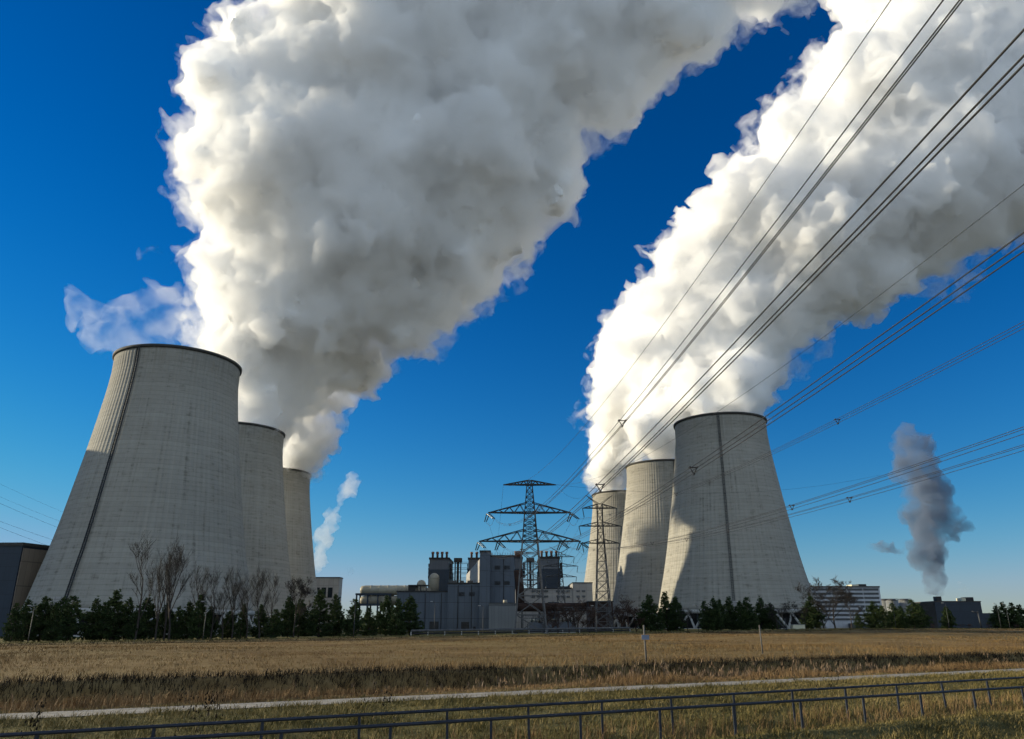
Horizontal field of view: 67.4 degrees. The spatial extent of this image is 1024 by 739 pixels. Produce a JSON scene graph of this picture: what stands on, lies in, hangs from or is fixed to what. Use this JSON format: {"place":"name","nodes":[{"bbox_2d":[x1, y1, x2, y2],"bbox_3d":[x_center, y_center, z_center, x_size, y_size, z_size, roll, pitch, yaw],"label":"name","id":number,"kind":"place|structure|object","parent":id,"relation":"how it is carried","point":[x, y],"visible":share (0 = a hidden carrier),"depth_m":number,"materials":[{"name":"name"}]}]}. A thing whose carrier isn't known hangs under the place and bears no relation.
{"place":"outdoors","nodes":[
{"label":"outdoors","id":0,"kind":"place"},
{"bbox_2d":[196,0,729,470],"bbox_3d":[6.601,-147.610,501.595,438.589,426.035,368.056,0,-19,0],"label":"steam plume","id":1,"kind":"object","parent":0,"point":[398,172],"visible":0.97,"depth_m":444.99,"materials":[{"name":"white"}]},
{"bbox_2d":[0,628,1023,738],"bbox_3d":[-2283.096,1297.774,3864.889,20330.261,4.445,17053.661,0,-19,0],"label":"ground","id":2,"kind":"structure","parent":0,"point":[270,683],"depth_m":52.30,"materials":[{"name":"soil"}]},
{"bbox_2d":[0,602,26,642],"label":"pine tree","id":3,"kind":"object","parent":2,"relation":"on","point":[10,630],"visible":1,"depth_m":164.66,"materials":[{"name":"green plant"}]},
{"bbox_2d":[3,596,44,641],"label":"pine tree","id":4,"kind":"object","parent":2,"relation":"on","point":[26,617],"visible":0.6,"depth_m":169.75,"materials":[{"name":"green plant"}]},
{"bbox_2d":[0,542,49,636],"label":"plant hall","id":5,"kind":"structure","parent":2,"relation":"on","point":[20,564],"depth_m":292.30,"materials":[{"name":"metal"}]},
{"bbox_2d":[21,596,53,641],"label":"pine tree","id":6,"kind":"object","parent":2,"relation":"on","point":[44,605],"visible":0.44,"depth_m":174.50,"materials":[{"name":"green plant"}]},
{"bbox_2d":[40,601,60,641],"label":"pine tree","id":7,"kind":"object","parent":2,"relation":"on","point":[53,615],"visible":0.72,"depth_m":170.00,"materials":[{"name":"green plant"}]},
{"bbox_2d":[48,595,88,640],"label":"pine tree","id":8,"kind":"object","parent":2,"relation":"on","point":[67,628],"visible":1,"depth_m":169.57,"materials":[{"name":"green plant"}]},
{"bbox_2d":[77,595,103,640],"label":"pine tree","id":9,"kind":"object","parent":2,"relation":"on","point":[93,615],"visible":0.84,"depth_m":175.32,"materials":[{"name":"green plant"}]},
{"bbox_2d":[92,589,131,640],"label":"pine tree","id":10,"kind":"object","parent":2,"relation":"on","point":[105,628],"visible":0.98,"depth_m":175.72,"materials":[{"name":"green plant"}]},
{"bbox_2d":[113,597,134,639],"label":"pine tree","id":11,"kind":"object","parent":2,"relation":"on","point":[130,606],"visible":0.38,"depth_m":181.22,"materials":[{"name":"green plant"}]},
{"bbox_2d":[10,343,255,636],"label":"cooling tower","id":12,"kind":"structure","parent":2,"relation":"on","point":[161,461],"depth_m":298.37,"materials":[{"name":"concrete"}]},
{"bbox_2d":[122,605,148,639],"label":"pine tree","id":13,"kind":"object","parent":2,"relation":"on","point":[132,625],"visible":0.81,"depth_m":175.59,"materials":[{"name":"green plant"}]},
{"bbox_2d":[127,531,156,639],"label":"bare tree","id":14,"kind":"object","parent":2,"relation":"on","point":[149,581],"visible":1,"depth_m":176.32,"materials":[{"name":"brown plant"}]},
{"bbox_2d":[130,594,162,639],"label":"pine tree","id":15,"kind":"object","parent":2,"relation":"on","point":[150,613],"visible":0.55,"depth_m":180.98,"materials":[{"name":"green plant"}]},
{"bbox_2d":[147,549,173,639],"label":"bare tree","id":16,"kind":"object","parent":2,"relation":"on","point":[159,592],"visible":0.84,"depth_m":180.06,"materials":[{"name":"brown plant"}]},
{"bbox_2d":[156,546,185,638],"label":"bare tree","id":17,"kind":"object","parent":2,"relation":"on","point":[166,612],"visible":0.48,"depth_m":182.84,"materials":[{"name":"brown plant"}]},
{"bbox_2d":[155,531,194,639],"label":"bare tree","id":18,"kind":"object","parent":2,"relation":"on","point":[176,566],"visible":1,"depth_m":179.63,"materials":[{"name":"brown plant"}]},
{"bbox_2d":[167,606,186,639],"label":"pine tree","id":19,"kind":"object","parent":2,"relation":"on","point":[176,625],"visible":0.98,"depth_m":181.60,"materials":[{"name":"green plant"}]},
{"bbox_2d":[177,602,196,639],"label":"pine tree","id":20,"kind":"object","parent":2,"relation":"on","point":[189,609],"visible":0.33,"depth_m":187.09,"materials":[{"name":"green plant"}]},
{"bbox_2d":[184,594,214,638],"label":"pine tree","id":21,"kind":"object","parent":2,"relation":"on","point":[196,626],"visible":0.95,"depth_m":181.99,"materials":[{"name":"green plant"}]},
{"bbox_2d":[189,560,212,638],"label":"bare tree","id":22,"kind":"object","parent":2,"relation":"on","point":[202,584],"visible":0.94,"depth_m":185.65,"materials":[{"name":"brown plant"}]},
{"bbox_2d":[201,606,221,638],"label":"pine tree","id":23,"kind":"object","parent":2,"relation":"on","point":[216,626],"visible":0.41,"depth_m":187.53,"materials":[{"name":"green plant"}]},
{"bbox_2d":[205,567,222,638],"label":"bare tree","id":24,"kind":"object","parent":2,"relation":"on","point":[213,588],"visible":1,"depth_m":182.75,"materials":[{"name":"brown plant"}]},
{"bbox_2d":[216,611,238,638],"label":"pine tree","id":25,"kind":"object","parent":2,"relation":"on","point":[227,630],"visible":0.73,"depth_m":192.88,"materials":[{"name":"green plant"}]},
{"bbox_2d":[210,580,249,638],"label":"bare tree","id":26,"kind":"object","parent":2,"relation":"on","point":[223,605],"visible":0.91,"depth_m":185.37,"materials":[{"name":"brown plant"}]},
{"bbox_2d":[223,565,241,638],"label":"bare tree","id":27,"kind":"object","parent":2,"relation":"on","point":[233,591],"visible":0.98,"depth_m":185.86,"materials":[{"name":"brown plant"}]},
{"bbox_2d":[231,602,250,638],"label":"pine tree","id":28,"kind":"object","parent":2,"relation":"on","point":[240,633],"visible":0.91,"depth_m":188.38,"materials":[{"name":"green plant"}]},
{"bbox_2d":[230,570,264,637],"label":"bare tree","id":29,"kind":"object","parent":2,"relation":"on","point":[245,599],"visible":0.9,"depth_m":188.62,"materials":[{"name":"brown plant"}]},
{"bbox_2d":[248,603,269,637],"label":"pine tree","id":30,"kind":"object","parent":2,"relation":"on","point":[254,631],"visible":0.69,"depth_m":195.05,"materials":[{"name":"green plant"}]},
{"bbox_2d":[250,560,273,637],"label":"bare tree","id":31,"kind":"object","parent":2,"relation":"on","point":[261,589],"visible":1,"depth_m":189.17,"materials":[{"name":"brown plant"}]},
{"bbox_2d":[235,422,296,631],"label":"cooling tower","id":32,"kind":"structure","parent":2,"relation":"on","point":[262,488],"depth_m":430.36,"materials":[{"name":"concrete"}]},
{"bbox_2d":[262,609,284,637],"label":"pine tree","id":33,"kind":"object","parent":2,"relation":"on","point":[274,627],"visible":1,"depth_m":190.05,"materials":[{"name":"green plant"}]},
{"bbox_2d":[277,594,303,637],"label":"pine tree","id":34,"kind":"object","parent":2,"relation":"on","point":[287,614],"visible":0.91,"depth_m":196.31,"materials":[{"name":"green plant"}]},
{"bbox_2d":[284,598,310,636],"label":"pine tree","id":35,"kind":"object","parent":2,"relation":"on","point":[303,618],"visible":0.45,"depth_m":201.44,"materials":[{"name":"green plant"}]},
{"bbox_2d":[284,577,318,637],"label":"bare tree","id":36,"kind":"object","parent":2,"relation":"on","point":[304,592],"visible":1,"depth_m":193.77,"materials":[{"name":"brown plant"}]},
{"bbox_2d":[283,467,321,626],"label":"cooling tower","id":37,"kind":"structure","parent":2,"relation":"on","point":[298,519],"depth_m":560.03,"materials":[{"name":"concrete"}]},
{"bbox_2d":[302,589,336,636],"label":"pine tree","id":38,"kind":"object","parent":2,"relation":"on","point":[316,616],"visible":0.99,"depth_m":197.97,"materials":[{"name":"green plant"}]},
{"bbox_2d":[316,577,342,628],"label":"pale block","id":39,"kind":"structure","parent":2,"relation":"on","point":[331,586],"depth_m":636.12,"materials":[{"name":"concrete"}]},
{"bbox_2d":[321,593,344,636],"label":"pine tree","id":40,"kind":"object","parent":2,"relation":"on","point":[339,616],"visible":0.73,"depth_m":204.18,"materials":[{"name":"green plant"}]},
{"bbox_2d":[340,598,365,636],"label":"pine tree","id":41,"kind":"object","parent":2,"relation":"on","point":[348,627],"visible":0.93,"depth_m":199.69,"materials":[{"name":"green plant"}]},
{"bbox_2d":[358,605,381,635],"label":"pine tree","id":42,"kind":"object","parent":2,"relation":"on","point":[368,618],"visible":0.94,"depth_m":205.93,"materials":[{"name":"green plant"}]},
{"bbox_2d":[355,593,393,630],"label":"duct rack","id":43,"kind":"object","parent":2,"relation":"on","point":[372,594],"visible":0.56,"depth_m":366.57,"materials":[{"name":"grey metal"}]},
{"bbox_2d":[360,595,396,605],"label":"cream duct","id":44,"kind":"object","parent":43,"relation":"on","point":[371,599],"visible":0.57,"depth_m":368.84,"materials":[{"name":"beige metal"}]},
{"bbox_2d":[360,585,417,594],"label":"cream duct","id":45,"kind":"object","parent":43,"relation":"on","point":[393,589],"visible":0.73,"depth_m":370.50,"materials":[{"name":"beige metal"}]},
{"bbox_2d":[372,595,395,635],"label":"pine tree","id":46,"kind":"object","parent":2,"relation":"on","point":[385,608],"visible":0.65,"depth_m":212.63,"materials":[{"name":"green plant"}]},
{"bbox_2d":[386,598,406,635],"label":"pine tree","id":47,"kind":"object","parent":2,"relation":"on","point":[397,617],"visible":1,"depth_m":207.35,"materials":[{"name":"green plant"}]},
{"bbox_2d":[399,595,424,635],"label":"pine tree","id":48,"kind":"object","parent":2,"relation":"on","point":[410,616],"visible":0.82,"depth_m":213.69,"materials":[{"name":"green plant"}]},
{"bbox_2d":[428,552,453,590],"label":"boiler tower","id":49,"kind":"structure","parent":2,"relation":"on","point":[442,567],"depth_m":543.79,"materials":[{"name":"metal"}]},
{"bbox_2d":[397,550,514,629],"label":"blue hall","id":50,"kind":"structure","parent":2,"relation":"on","point":[455,606],"depth_m":355.56,"materials":[{"name":"metal"}]},
{"bbox_2d":[488,600,515,628],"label":"grey annex","id":51,"kind":"object","parent":2,"relation":"on","point":[501,615],"visible":0.91,"depth_m":331.44,"materials":[{"name":"metal"}]},
{"bbox_2d":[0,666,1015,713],"bbox_3d":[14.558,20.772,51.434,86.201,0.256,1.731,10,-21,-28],"label":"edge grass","id":52,"kind":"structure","parent":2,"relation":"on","point":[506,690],"depth_m":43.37,"materials":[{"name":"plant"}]},
{"bbox_2d":[0,669,1023,738],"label":"short grass","id":53,"kind":"structure","parent":2,"relation":"on","point":[111,718],"depth_m":31.12,"materials":[{"name":"plant"}]},
{"bbox_2d":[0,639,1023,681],"bbox_3d":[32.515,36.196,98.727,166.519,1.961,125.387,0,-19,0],"label":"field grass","id":54,"kind":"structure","parent":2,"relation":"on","point":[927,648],"depth_m":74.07,"materials":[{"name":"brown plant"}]},
{"bbox_2d":[0,660,1023,712],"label":"tall grass","id":55,"kind":"structure","parent":2,"relation":"on","point":[625,680],"depth_m":42.77,"materials":[{"name":"brown plant"}]},
{"bbox_2d":[0,629,1023,655],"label":"field grass","id":56,"kind":"structure","parent":2,"relation":"on","point":[84,647],"depth_m":140.62,"materials":[{"name":"beige plant"}]},
{"bbox_2d":[0,677,1023,738],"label":"railing","id":57,"kind":"object","parent":2,"relation":"on","point":[154,727],"visible":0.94,"depth_m":23.72,"materials":[{"name":"metal"}]},
{"bbox_2d":[0,628,1023,643],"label":"verge grass","id":58,"kind":"structure","parent":2,"relation":"on","point":[86,641],"depth_m":187.77,"materials":[{"name":"brown plant"}]},
{"bbox_2d":[1,628,1023,645],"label":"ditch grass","id":59,"kind":"structure","parent":2,"relation":"on","point":[211,641],"depth_m":184.71,"materials":[{"name":"brown plant"}]},
{"bbox_2d":[7,668,1022,719],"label":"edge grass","id":60,"kind":"structure","parent":2,"relation":"on","point":[470,696],"depth_m":39.18,"materials":[{"name":"plant"}]},
{"bbox_2d":[21,663,1009,738],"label":"dead weeds","id":61,"kind":"object","parent":2,"relation":"on","point":[205,706],"visible":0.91,"depth_m":28.22,"materials":[{"name":"brown plant"}]},
{"bbox_2d":[410,627,629,634],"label":"pipeline","id":62,"kind":"object","parent":2,"relation":"on","point":[495,631],"visible":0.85,"depth_m":220.61,"materials":[{"name":"metal"}]},
{"bbox_2d":[475,480,587,633],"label":"power pylon","id":63,"kind":"object","parent":2,"relation":"on","point":[540,580],"visible":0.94,"depth_m":235.30,"materials":[{"name":"metal"}]},
{"bbox_2d":[503,0,890,485],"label":"earth wire","id":64,"kind":"object","parent":63,"relation":"attached to","point":[750,202],"visible":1,"depth_m":41.74,"materials":[{"name":"metal"}]},
{"bbox_2d":[493,0,962,525],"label":"conductor bundle","id":65,"kind":"object","parent":63,"relation":"attached to","point":[782,227],"visible":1,"depth_m":26.04,"materials":[{"name":"metal"}]},
{"bbox_2d":[485,28,1023,558],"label":"conductor bundle","id":66,"kind":"object","parent":63,"relation":"attached to","point":[833,252],"visible":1,"depth_m":17.62,"materials":[{"name":"metal"}]},
{"bbox_2d":[505,232,1023,554],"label":"conductor bundle","id":67,"kind":"object","parent":63,"relation":"attached to","point":[689,467],"visible":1,"depth_m":29.19,"materials":[{"name":"metal"}]},
{"bbox_2d":[556,184,1023,484],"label":"earth wire","id":68,"kind":"object","parent":63,"relation":"attached to","point":[852,315],"visible":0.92,"depth_m":61.63,"materials":[{"name":"metal"}]},
{"bbox_2d":[568,427,1023,550],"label":"conductor bundle","id":69,"kind":"object","parent":63,"relation":"attached to","point":[793,505],"visible":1,"depth_m":66.13,"materials":[{"name":"metal"}]},
{"bbox_2d":[578,321,1023,519],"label":"conductor bundle","id":70,"kind":"object","parent":63,"relation":"attached to","point":[835,419],"visible":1,"depth_m":70.57,"materials":[{"name":"metal"}]},
{"bbox_2d":[588,444,1023,549],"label":"conductor bundle","id":71,"kind":"object","parent":63,"relation":"attached to","point":[846,498],"visible":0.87,"depth_m":75.05,"materials":[{"name":"metal"}]},
{"bbox_2d":[537,551,561,587],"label":"boiler tower","id":72,"kind":"structure","parent":2,"relation":"on","point":[551,580],"depth_m":542.71,"materials":[{"name":"metal"}]},
{"bbox_2d":[514,570,586,630],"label":"rust duct","id":73,"kind":"object","parent":2,"relation":"on","point":[522,604],"visible":0.39,"depth_m":314.36,"materials":[{"name":"metal"}]},
{"bbox_2d":[515,582,592,627],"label":"white block","id":74,"kind":"structure","parent":2,"relation":"on","point":[573,591],"depth_m":460.43,"materials":[{"name":"concrete"}]},
{"bbox_2d":[543,547,577,621],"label":"power pylon","id":75,"kind":"object","parent":2,"relation":"on","point":[558,575],"visible":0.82,"depth_m":416.67,"materials":[{"name":"metal"}]},
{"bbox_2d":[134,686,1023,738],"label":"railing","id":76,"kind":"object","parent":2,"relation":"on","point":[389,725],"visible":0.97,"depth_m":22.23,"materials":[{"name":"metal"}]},
{"bbox_2d":[586,601,613,629],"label":"brown shed","id":77,"kind":"structure","parent":2,"relation":"on","point":[589,603],"depth_m":303.23,"materials":[{"name":"metal"}]},
{"bbox_2d":[579,496,621,631],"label":"power pylon","id":78,"kind":"object","parent":2,"relation":"on","point":[602,507],"visible":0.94,"depth_m":278.36,"materials":[{"name":"metal"}]},
{"bbox_2d":[584,490,625,626],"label":"cooling tower","id":79,"kind":"structure","parent":2,"relation":"on","point":[617,499],"depth_m":654.67,"materials":[{"name":"concrete"}]},
{"bbox_2d":[607,594,645,629],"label":"bush","id":80,"kind":"object","parent":2,"relation":"on","point":[627,618],"visible":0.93,"depth_m":249.24,"materials":[{"name":"green plant"}]},
{"bbox_2d":[613,459,674,627],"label":"cooling tower","id":81,"kind":"structure","parent":2,"relation":"on","point":[640,573],"depth_m":529.36,"materials":[{"name":"concrete"}]},
{"bbox_2d":[634,594,665,630],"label":"pine tree","id":82,"kind":"object","parent":2,"relation":"on","point":[650,608],"visible":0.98,"depth_m":248.41,"materials":[{"name":"green plant"}]},
{"bbox_2d":[298,688,1023,738],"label":"dry stems","id":83,"kind":"object","parent":2,"relation":"on","point":[816,708],"visible":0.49,"depth_m":29.27,"materials":[{"name":"plant"}]},
{"bbox_2d":[657,591,678,631],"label":"pine tree","id":84,"kind":"object","parent":2,"relation":"on","point":[665,601],"visible":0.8,"depth_m":258.48,"materials":[{"name":"green plant"}]},
{"bbox_2d":[665,596,686,630],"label":"pine tree","id":85,"kind":"object","parent":2,"relation":"on","point":[676,604],"visible":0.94,"depth_m":257.65,"materials":[{"name":"green plant"}]},
{"bbox_2d":[697,601,714,630],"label":"pine tree","id":86,"kind":"object","parent":2,"relation":"on","point":[704,610],"visible":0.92,"depth_m":261.93,"materials":[{"name":"green plant"}]},
{"bbox_2d":[703,596,725,630],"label":"pine tree","id":87,"kind":"object","parent":2,"relation":"on","point":[715,611],"visible":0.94,"depth_m":261.15,"materials":[{"name":"green plant"}]},
{"bbox_2d":[723,596,739,629],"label":"pine tree","id":88,"kind":"object","parent":2,"relation":"on","point":[729,606],"visible":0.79,"depth_m":269.73,"materials":[{"name":"green plant"}]},
{"bbox_2d":[733,601,750,629],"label":"pine tree","id":89,"kind":"object","parent":2,"relation":"on","point":[741,623],"visible":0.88,"depth_m":269.55,"materials":[{"name":"green plant"}]},
{"bbox_2d":[658,412,828,628],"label":"cooling tower","id":90,"kind":"structure","parent":2,"relation":"on","point":[763,561],"depth_m":403.82,"materials":[{"name":"concrete"}]},
{"bbox_2d":[739,597,760,629],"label":"pine tree","id":91,"kind":"object","parent":2,"relation":"on","point":[754,622],"visible":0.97,"depth_m":269.07,"materials":[{"name":"green plant"}]},
{"bbox_2d":[752,596,771,629],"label":"pine tree","id":92,"kind":"object","parent":2,"relation":"on","point":[761,611],"visible":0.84,"depth_m":278.37,"materials":[{"name":"green plant"}]},
{"bbox_2d":[801,594,827,628],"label":"pine tree","id":93,"kind":"object","parent":2,"relation":"on","point":[815,618],"visible":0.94,"depth_m":282.24,"materials":[{"name":"green plant"}]},
{"bbox_2d":[795,582,844,627],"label":"bare tree","id":94,"kind":"object","parent":2,"relation":"on","point":[815,595],"visible":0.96,"depth_m":283.19,"materials":[{"name":"plant"}]},
{"bbox_2d":[808,575,852,628],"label":"bare tree","id":95,"kind":"object","parent":2,"relation":"on","point":[838,592],"visible":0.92,"depth_m":286.09,"materials":[{"name":"brown plant"}]},
{"bbox_2d":[809,583,881,627],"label":"office block","id":96,"kind":"structure","parent":2,"relation":"on","point":[864,594],"depth_m":535.99,"materials":[{"name":"concrete"}]},
{"bbox_2d":[862,601,888,628],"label":"pine tree","id":97,"kind":"object","parent":2,"relation":"on","point":[871,615],"visible":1,"depth_m":298.63,"materials":[{"name":"green plant"}]},
{"bbox_2d":[904,599,926,628],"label":"pine tree","id":98,"kind":"object","parent":2,"relation":"on","point":[914,618],"visible":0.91,"depth_m":313.55,"materials":[{"name":"green plant"}]},
{"bbox_2d":[938,606,957,628],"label":"pine tree","id":99,"kind":"object","parent":2,"relation":"on","point":[950,618],"visible":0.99,"depth_m":320.71,"materials":[{"name":"green plant"}]},
{"bbox_2d":[912,596,996,627],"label":"dark hall","id":100,"kind":"structure","parent":2,"relation":"on","point":[961,609],"depth_m":610.99,"materials":[{"name":"metal"}]},
{"bbox_2d":[986,604,1009,627],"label":"pine tree","id":101,"kind":"object","parent":2,"relation":"on","point":[994,618],"visible":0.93,"depth_m":340.38,"materials":[{"name":"green plant"}]},
{"bbox_2d":[1004,602,1023,627],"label":"pine tree","id":102,"kind":"object","parent":2,"relation":"on","point":[1016,619],"visible":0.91,"depth_m":343.28,"materials":[{"name":"green plant"}]},
{"bbox_2d":[0,650,1023,705],"bbox_3d":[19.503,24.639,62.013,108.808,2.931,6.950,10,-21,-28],"label":"ditch grass","id":103,"kind":"structure","parent":0,"point":[861,658],"depth_m":49.64,"materials":[{"name":"plant"}]},
{"bbox_2d":[0,668,1023,718],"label":"path","id":104,"kind":"structure","parent":0,"point":[128,710],"depth_m":39.52,"materials":[{"name":"grey gravel"}]},
{"bbox_2d":[0,0,1023,619],"label":"sky","id":105,"kind":"structure","parent":0,"point":[106,240],"materials":[{"name":"blue"}]},
{"bbox_2d":[592,0,1023,490],"bbox_3d":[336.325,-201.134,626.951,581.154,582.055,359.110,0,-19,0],"label":"steam plume","id":106,"kind":"object","parent":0,"point":[969,174],"visible":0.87,"depth_m":581.14,"materials":[{"name":"white"}]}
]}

